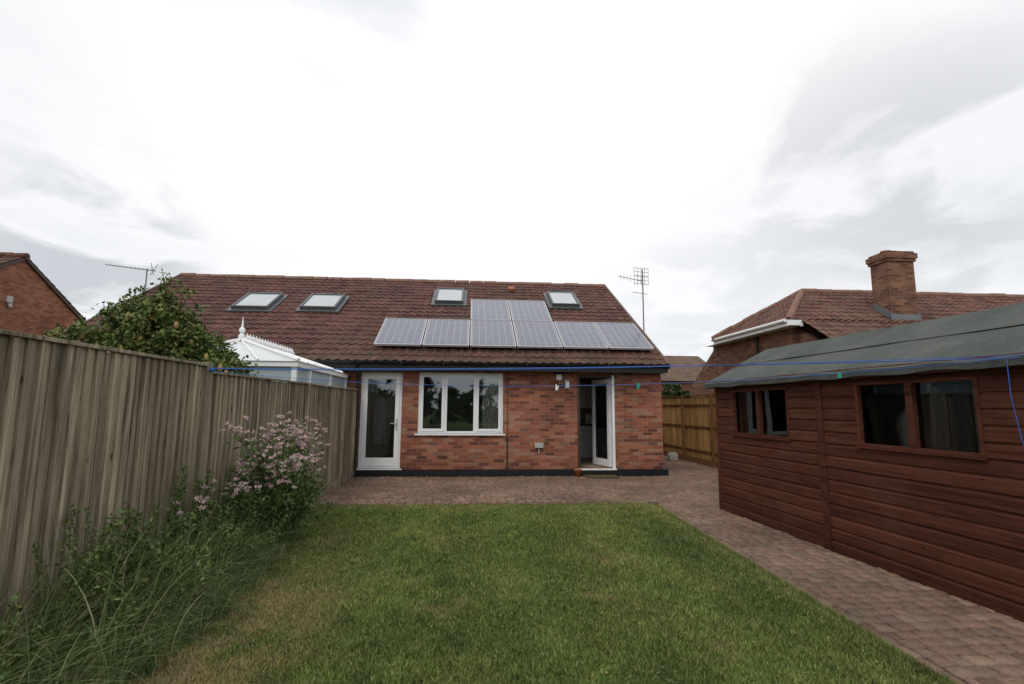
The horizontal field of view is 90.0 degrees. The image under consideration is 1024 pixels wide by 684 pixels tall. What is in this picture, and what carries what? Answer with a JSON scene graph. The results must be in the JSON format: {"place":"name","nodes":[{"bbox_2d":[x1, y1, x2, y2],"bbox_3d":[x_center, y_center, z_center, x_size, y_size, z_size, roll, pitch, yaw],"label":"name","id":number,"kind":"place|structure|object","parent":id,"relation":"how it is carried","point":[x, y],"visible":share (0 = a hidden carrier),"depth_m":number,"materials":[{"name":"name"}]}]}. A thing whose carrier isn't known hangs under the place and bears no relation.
{"place":"outdoors","nodes":[
{"label":"outdoors","id":0,"kind":"place"},
{"bbox_2d":[0,261,79,338],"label":"walls","id":1,"kind":"structure","parent":0,"point":[39,305],"depth_m":16.23,"materials":[{"name":"red brick"}]},
{"bbox_2d":[5,295,12,307],"bbox_3d":[-15.184,-1.207,15.504,0.146,0.376,0.200,1,-7,-5],"label":"boiler flue","id":2,"kind":"object","parent":1,"relation":"attached to","point":[9,299],"visible":1,"depth_m":15.48,"materials":[{"name":"grey plastic"}]},
{"bbox_2d":[0,256,22,263],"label":"roof","id":3,"kind":"structure","parent":1,"relation":"on","point":[4,259],"depth_m":15.67,"materials":[{"name":"tile"}]},
{"bbox_2d":[0,252,29,259],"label":"ridge tiles","id":4,"kind":"object","parent":1,"relation":"on","point":[26,256],"visible":0.77,"depth_m":15.94,"materials":[{"name":"brown tile"}]},
{"bbox_2d":[0,258,84,320],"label":"barge board","id":5,"kind":"object","parent":1,"relation":"attached to","point":[44,278],"visible":0.74,"depth_m":16.72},
{"bbox_2d":[25,259,85,320],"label":"roof","id":6,"kind":"structure","parent":1,"relation":"attached to","point":[57,289],"depth_m":17.28,"materials":[{"name":"tile"}]},
{"bbox_2d":[0,0,1023,361],"label":"sky","id":7,"kind":"structure","parent":0,"point":[744,155],"materials":[{"name":"white"}]},
{"bbox_2d":[80,501,960,683],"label":"lawn","id":8,"kind":"structure","parent":0,"point":[607,581],"depth_m":3.73,"materials":[{"name":"green plant"}]},
{"bbox_2d":[0,460,332,683],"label":"flower bed","id":9,"kind":"object","parent":8,"relation":"on","point":[142,612],"visible":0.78,"depth_m":3.09,"materials":[{"name":"plant"}]},
{"bbox_2d":[172,411,338,552],"bbox_3d":[-2.492,1.503,5.396,1.012,1.545,2.980,1,-7,-5],"label":"flowering shrub","id":10,"kind":"object","parent":9,"relation":"on","point":[278,469],"visible":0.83,"depth_m":5.21,"materials":[{"name":"green plant"}]},
{"bbox_2d":[309,455,1023,683],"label":"patio","id":11,"kind":"structure","parent":0,"point":[988,648],"depth_m":5.06,"materials":[{"name":"brown brick"}]},
{"bbox_2d":[574,469,581,476],"bbox_3d":[1.434,2.851,11.162,0.172,0.160,0.176,1,-7,-5],"label":"flower pot","id":12,"kind":"object","parent":11,"relation":"on","point":[577,472],"visible":1,"depth_m":11.10,"materials":[{"name":"ceramic"}]},
{"bbox_2d":[223,492,961,676],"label":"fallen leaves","id":13,"kind":"object","parent":11,"relation":"on","point":[583,618],"visible":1,"depth_m":3.94,"materials":[{"name":"brown plant"}]},
{"bbox_2d":[583,475,619,477],"bbox_3d":[1.932,2.904,11.064,0.700,0.022,0.400,1,-7,-5],"label":"doormat","id":14,"kind":"object","parent":11,"relation":"on","point":[601,476],"visible":1,"depth_m":10.96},
{"bbox_2d":[704,303,1023,621],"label":"garden shed","id":15,"kind":"structure","parent":11,"relation":"on","point":[916,473],"depth_m":4.80,"materials":[{"name":"brown wood"}]},
{"bbox_2d":[667,452,677,460],"bbox_3d":[4.660,3.316,14.849,0.250,0.220,0.250,1,-7,-5],"label":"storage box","id":16,"kind":"object","parent":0,"point":[672,456],"visible":1,"depth_m":14.73,"materials":[{"name":"grey plastic"}]},
{"bbox_2d":[689,323,828,396],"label":"walls","id":17,"kind":"structure","parent":0,"point":[737,352],"depth_m":15.81,"materials":[{"name":"brown brick"}]},
{"bbox_2d":[706,318,802,346],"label":"fascia","id":18,"kind":"structure","parent":17,"relation":"attached to","point":[775,326],"depth_m":14.43,"materials":[{"name":"white plastic"}]},
{"bbox_2d":[719,294,796,336],"bbox_3d":[7.758,-0.940,15.108,1.859,1.247,3.910,1,-7,-5],"label":"roof hip","id":19,"kind":"object","parent":18,"relation":"on","point":[777,312],"visible":0.92,"depth_m":15.00,"materials":[{"name":"brown tile"}]},
{"bbox_2d":[755,336,758,354],"bbox_3d":[7.131,1.585,14.741,0.065,3.700,0.065,-2,-8,18],"label":"drainpipe","id":20,"kind":"object","parent":17,"relation":"attached to","point":[756,342],"depth_m":14.91,"materials":[{"name":"black plastic"}]},
{"bbox_2d":[803,319,921,337],"bbox_3d":[11.891,0.052,12.237,8.800,1.479,2.371,1,-7,-5],"label":"roof catslide","id":21,"kind":"object","parent":17,"relation":"on","point":[831,328],"visible":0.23,"depth_m":12.87,"materials":[{"name":"tile"}]},
{"bbox_2d":[788,292,1023,321],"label":"roof front","id":22,"kind":"structure","parent":21,"relation":"on","point":[836,306],"depth_m":14.47,"materials":[{"name":"tile"}]},
{"bbox_2d":[711,288,1023,339],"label":"ridge tiles","id":23,"kind":"object","parent":22,"relation":"on","point":[796,302],"visible":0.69,"depth_m":15.62,"materials":[{"name":"brown tile"}]},
{"bbox_2d":[873,303,921,320],"bbox_3d":[10.376,-0.814,13.818,0.840,0.571,0.612,1,-7,-5],"label":"lead flashing","id":24,"kind":"object","parent":22,"relation":"attached to","point":[885,312],"visible":0.76,"depth_m":13.51,"materials":[{"name":"grey metal"}]},
{"bbox_2d":[865,250,917,323],"bbox_3d":[10.376,-1.143,13.886,0.880,2.540,0.740,1,-7,-5],"label":"chimney","id":25,"kind":"object","parent":17,"relation":"on","point":[893,282],"visible":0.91,"depth_m":13.67,"materials":[{"name":"brown brick"}]},
{"label":"ground","id":26,"kind":"structure","parent":0,"visible":0},
{"bbox_2d":[43,268,258,377],"bbox_3d":[-4.411,0.680,6.106,2.463,3.248,1.331,1,-7,-5],"label":"pear tree","id":27,"kind":"object","parent":26,"relation":"on","point":[153,326],"visible":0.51,"depth_m":6.12,"materials":[{"name":"green plant"}]},
{"bbox_2d":[0,329,357,677],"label":"wooden fence","id":28,"kind":"object","parent":26,"relation":"on","point":[100,431],"visible":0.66,"depth_m":3.52,"materials":[{"name":"brown wood"}]},
{"bbox_2d":[209,354,1023,444],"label":"clothesline","id":29,"kind":"object","parent":28,"relation":"attached to","point":[839,374],"visible":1,"depth_m":3.96,"materials":[{"name":"blue plastic"}]},
{"bbox_2d":[214,347,252,370],"bbox_3d":[-3.781,1.161,6.659,0.586,2.338,0.681,1,-7,-5],"label":"shrub","id":30,"kind":"object","parent":26,"relation":"on","point":[229,351],"visible":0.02,"depth_m":6.80,"materials":[{"name":"green plant"}]},
{"bbox_2d":[218,317,348,387],"bbox_3d":[-4.468,1.165,9.262,2.195,2.980,3.340,1,-7,-5],"label":"conservatory","id":31,"kind":"object","parent":26,"relation":"on","point":[263,354],"visible":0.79,"depth_m":8.21,"materials":[{"name":"white plastic"}]},
{"bbox_2d":[332,370,663,469],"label":"walls","id":32,"kind":"structure","parent":26,"relation":"on","point":[541,409],"depth_m":11.45,"materials":[{"name":"red brick"}]},
{"bbox_2d":[105,263,157,288],"bbox_3d":[-10.707,-1.516,14.304,1.248,1.493,0.288,2,-7,-12],"label":"tv antenna","id":33,"kind":"object","parent":32,"relation":"attached to","point":[151,270],"visible":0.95,"depth_m":14.43,"materials":[{"name":"metal"}]},
{"bbox_2d":[356,372,402,469],"bbox_3d":[-2.874,1.721,11.203,0.980,2.103,0.150,1,-7,-5],"label":"patio door","id":34,"kind":"structure","parent":32,"relation":"attached to","point":[364,463],"depth_m":11.18,"materials":[{"name":"white plastic"}]},
{"bbox_2d":[179,273,604,286],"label":"ridge tiles","id":35,"kind":"object","parent":32,"relation":"on","point":[380,279],"visible":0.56,"depth_m":16.49,"materials":[{"name":"brown tile"}]},
{"bbox_2d":[415,372,504,435],"bbox_3d":[-1.135,1.374,11.389,1.985,1.383,0.150,1,-7,-5],"label":"window frame","id":36,"kind":"object","parent":32,"relation":"attached to","point":[476,431],"visible":1,"depth_m":11.38,"materials":[{"name":"white plastic"}]},
{"bbox_2d":[308,285,659,376],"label":"roof back","id":37,"kind":"structure","parent":32,"relation":"on","point":[472,376],"depth_m":11.46,"materials":[{"name":"red tile"}]},
{"bbox_2d":[60,275,668,364],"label":"roof front","id":38,"kind":"structure","parent":37,"relation":"attached to","point":[350,330],"depth_m":13.44,"materials":[{"name":"red tile"}]},
{"bbox_2d":[225,292,288,312],"bbox_3d":[-6.860,-1.071,13.864,1.120,0.768,1.237,1,-7,-5],"label":"skylight","id":39,"kind":"object","parent":38,"relation":"on","point":[263,302],"visible":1,"depth_m":13.64,"materials":[{"name":"grey glass"}]},
{"bbox_2d":[295,293,349,312],"bbox_3d":[-5.169,-1.064,14.051,1.120,0.743,1.194,1,-7,-5],"label":"skylight","id":40,"kind":"object","parent":38,"relation":"on","point":[322,303],"visible":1,"depth_m":13.83,"materials":[{"name":"grey glass"}]},
{"bbox_2d":[52,274,670,369],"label":"verge","id":41,"kind":"structure","parent":38,"relation":"attached to","point":[630,316],"depth_m":13.84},
{"bbox_2d":[374,318,426,345],"bbox_3d":[-2.618,-0.254,12.223,1.045,0.872,1.480,1,-7,-5],"label":"solar panel","id":42,"kind":"object","parent":38,"relation":"on","point":[400,332],"visible":0.97,"depth_m":12.10,"materials":[{"name":"glass"}]},
{"bbox_2d":[422,319,469,346],"bbox_3d":[-1.548,-0.236,12.308,1.045,0.872,1.480,1,-7,-5],"label":"solar panel","id":43,"kind":"object","parent":38,"relation":"attached to","point":[446,332],"visible":1,"depth_m":12.19,"materials":[{"name":"glass"}]},
{"bbox_2d":[431,288,466,306],"bbox_3d":[-1.824,-1.314,15.063,1.000,0.793,1.280,1,-7,-5],"label":"skylight","id":44,"kind":"object","parent":38,"relation":"on","point":[452,297],"visible":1,"depth_m":14.82,"materials":[{"name":"grey glass"}]},
{"bbox_2d":[471,299,510,320],"bbox_3d":[-0.600,-0.880,13.985,1.045,0.872,1.480,1,-7,-5],"label":"solar panel","id":45,"kind":"object","parent":38,"relation":"on","point":[482,309],"visible":0.99,"depth_m":13.91,"materials":[{"name":"glass"}]},
{"bbox_2d":[470,320,515,347],"bbox_3d":[-0.479,-0.218,12.393,1.045,0.872,1.480,1,-7,-5],"label":"solar panel","id":46,"kind":"object","parent":38,"relation":"attached to","point":[493,333],"visible":1,"depth_m":12.27,"materials":[{"name":"glass"}]},
{"bbox_2d":[508,286,514,290],"bbox_3d":[-0.024,-1.669,16.100,0.200,0.190,0.242,1,-7,-5],"label":"roof vent","id":47,"kind":"object","parent":38,"relation":"on","point":[510,288],"visible":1,"depth_m":15.99,"materials":[{"name":"ceramic"}]},
{"bbox_2d":[508,300,551,321],"bbox_3d":[0.470,-0.861,14.069,1.045,0.872,1.480,1,-7,-5],"label":"solar panel","id":48,"kind":"object","parent":38,"relation":"on","point":[523,310],"visible":0.99,"depth_m":13.99,"materials":[{"name":"glass"}]},
{"bbox_2d":[513,321,562,348],"bbox_3d":[0.591,-0.199,12.478,1.045,0.872,1.480,1,-7,-5],"label":"solar panel","id":49,"kind":"object","parent":38,"relation":"attached to","point":[536,334],"visible":0.98,"depth_m":12.36,"materials":[{"name":"glass"}]},
{"bbox_2d":[543,291,583,309],"bbox_3d":[1.507,-1.244,15.296,1.000,0.793,1.280,1,-7,-5],"label":"skylight","id":50,"kind":"object","parent":38,"relation":"on","point":[567,300],"visible":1,"depth_m":15.04,"materials":[{"name":"grey glass"}]},
{"bbox_2d":[554,322,608,348],"bbox_3d":[1.660,-0.181,12.563,1.045,0.872,1.480,1,-7,-5],"label":"solar panel","id":51,"kind":"object","parent":38,"relation":"attached to","point":[580,335],"visible":0.93,"depth_m":12.44,"materials":[{"name":"glass"}]},
{"bbox_2d":[594,322,653,349],"bbox_3d":[2.730,-0.163,12.647,1.045,0.872,1.480,1,-7,-5],"label":"solar panel","id":52,"kind":"object","parent":38,"relation":"on","point":[624,336],"visible":0.92,"depth_m":12.53,"materials":[{"name":"glass"}]},
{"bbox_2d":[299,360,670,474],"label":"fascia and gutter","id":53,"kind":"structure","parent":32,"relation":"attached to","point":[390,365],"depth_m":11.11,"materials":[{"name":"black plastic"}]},
{"bbox_2d":[366,384,607,458],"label":"glazing","id":54,"kind":"structure","parent":32,"relation":"attached to","point":[601,418],"depth_m":12.07,"materials":[{"name":"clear glass"}]},
{"bbox_2d":[365,375,609,466],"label":"rooms","id":55,"kind":"object","parent":32,"relation":"in","point":[460,400],"visible":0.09,"depth_m":14.95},
{"bbox_2d":[373,396,386,444],"bbox_3d":[-2.971,1.758,11.524,0.280,1.100,0.070,1,-7,-5],"label":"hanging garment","id":56,"kind":"object","parent":55,"relation":"hanging from","point":[380,409],"visible":1,"depth_m":11.52,"materials":[{"name":"grey fabric"}]},
{"bbox_2d":[385,394,394,434],"bbox_3d":[-2.753,1.642,11.591,0.240,0.950,0.053,1,-7,-5],"label":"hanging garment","id":57,"kind":"object","parent":55,"relation":"hanging from","point":[390,414],"visible":0.91,"depth_m":11.59,"materials":[{"name":"fabric"}]},
{"bbox_2d":[580,383,592,457],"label":"kitchen units","id":58,"kind":"object","parent":55,"relation":"on","point":[586,444],"visible":0.2,"depth_m":14.02},
{"bbox_2d":[482,378,498,428],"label":"curtains","id":59,"kind":"object","parent":32,"relation":"attached to","point":[490,405],"visible":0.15,"depth_m":11.55,"materials":[{"name":"fabric"}]},
{"bbox_2d":[507,393,507,468],"bbox_3d":[-0.100,1.740,11.381,0.026,2.120,0.026,-2,-8,18],"label":"wall pipe","id":60,"kind":"object","parent":32,"relation":"attached to","point":[507,430],"depth_m":11.35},
{"bbox_2d":[535,374,568,452],"bbox_3d":[0.901,1.599,11.449,0.780,1.750,0.098,1,-7,-5],"label":"wall lamp and meter box","id":61,"kind":"object","parent":32,"relation":"attached to","point":[566,384],"visible":1,"depth_m":11.53,"materials":[{"name":"white plastic"}]},
{"bbox_2d":[577,375,611,467],"bbox_3d":[1.869,1.794,11.615,0.798,2.078,0.120,1,-7,-5],"label":"door frame","id":62,"kind":"object","parent":32,"relation":"in","point":[578,395],"visible":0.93,"depth_m":11.59,"materials":[{"name":"white plastic"}]},
{"bbox_2d":[577,375,616,469],"bbox_3d":[1.900,1.808,11.585,0.880,2.113,0.180,1,-7,-5],"label":"door jamb and sill","id":63,"kind":"object","parent":32,"relation":"attached to","point":[612,424],"visible":0.82,"depth_m":11.58,"materials":[{"name":"white plastic"}]},
{"bbox_2d":[592,379,611,466],"bbox_3d":[2.106,1.882,12.055,0.044,2.000,0.750,3,-8,-22],"label":"open door leaf","id":64,"kind":"object","parent":63,"relation":"attached to","point":[603,462],"visible":1,"depth_m":11.88,"materials":[{"name":"white plastic"}]},
{"bbox_2d":[619,267,648,331],"bbox_3d":[3.184,-0.824,13.386,0.846,2.280,0.161,2,-7,-12],"label":"tv antenna","id":65,"kind":"object","parent":32,"relation":"attached to","point":[637,275],"visible":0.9,"depth_m":13.50,"materials":[{"name":"metal"}]},
{"bbox_2d":[354,468,668,476],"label":"plinth","id":66,"kind":"structure","parent":26,"relation":"on","point":[500,473],"depth_m":11.20,"materials":[{"name":"black paint"}]},
{"bbox_2d":[661,381,691,398],"bbox_3d":[5.655,2.605,17.943,1.380,2.479,1.283,6,-9,-36],"label":"shrub","id":67,"kind":"object","parent":26,"relation":"on","point":[674,388],"visible":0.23,"depth_m":17.73,"materials":[{"name":"green plant"}]},
{"bbox_2d":[661,381,694,391],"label":"walls","id":68,"kind":"structure","parent":26,"relation":"on","point":[686,386],"depth_m":35.47,"materials":[{"name":"orange brick"}]},
{"bbox_2d":[661,356,705,380],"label":"roof","id":69,"kind":"structure","parent":68,"relation":"on","point":[687,373],"depth_m":36.90,"materials":[{"name":"brown tile"}]},
{"bbox_2d":[662,394,717,468],"bbox_3d":[5.537,1.849,9.798,0.130,1.900,19.050,1,-7,-5],"label":"wooden fence","id":70,"kind":"object","parent":26,"relation":"on","point":[689,428],"visible":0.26,"depth_m":14.64,"materials":[{"name":"brown wood"}]}
]}

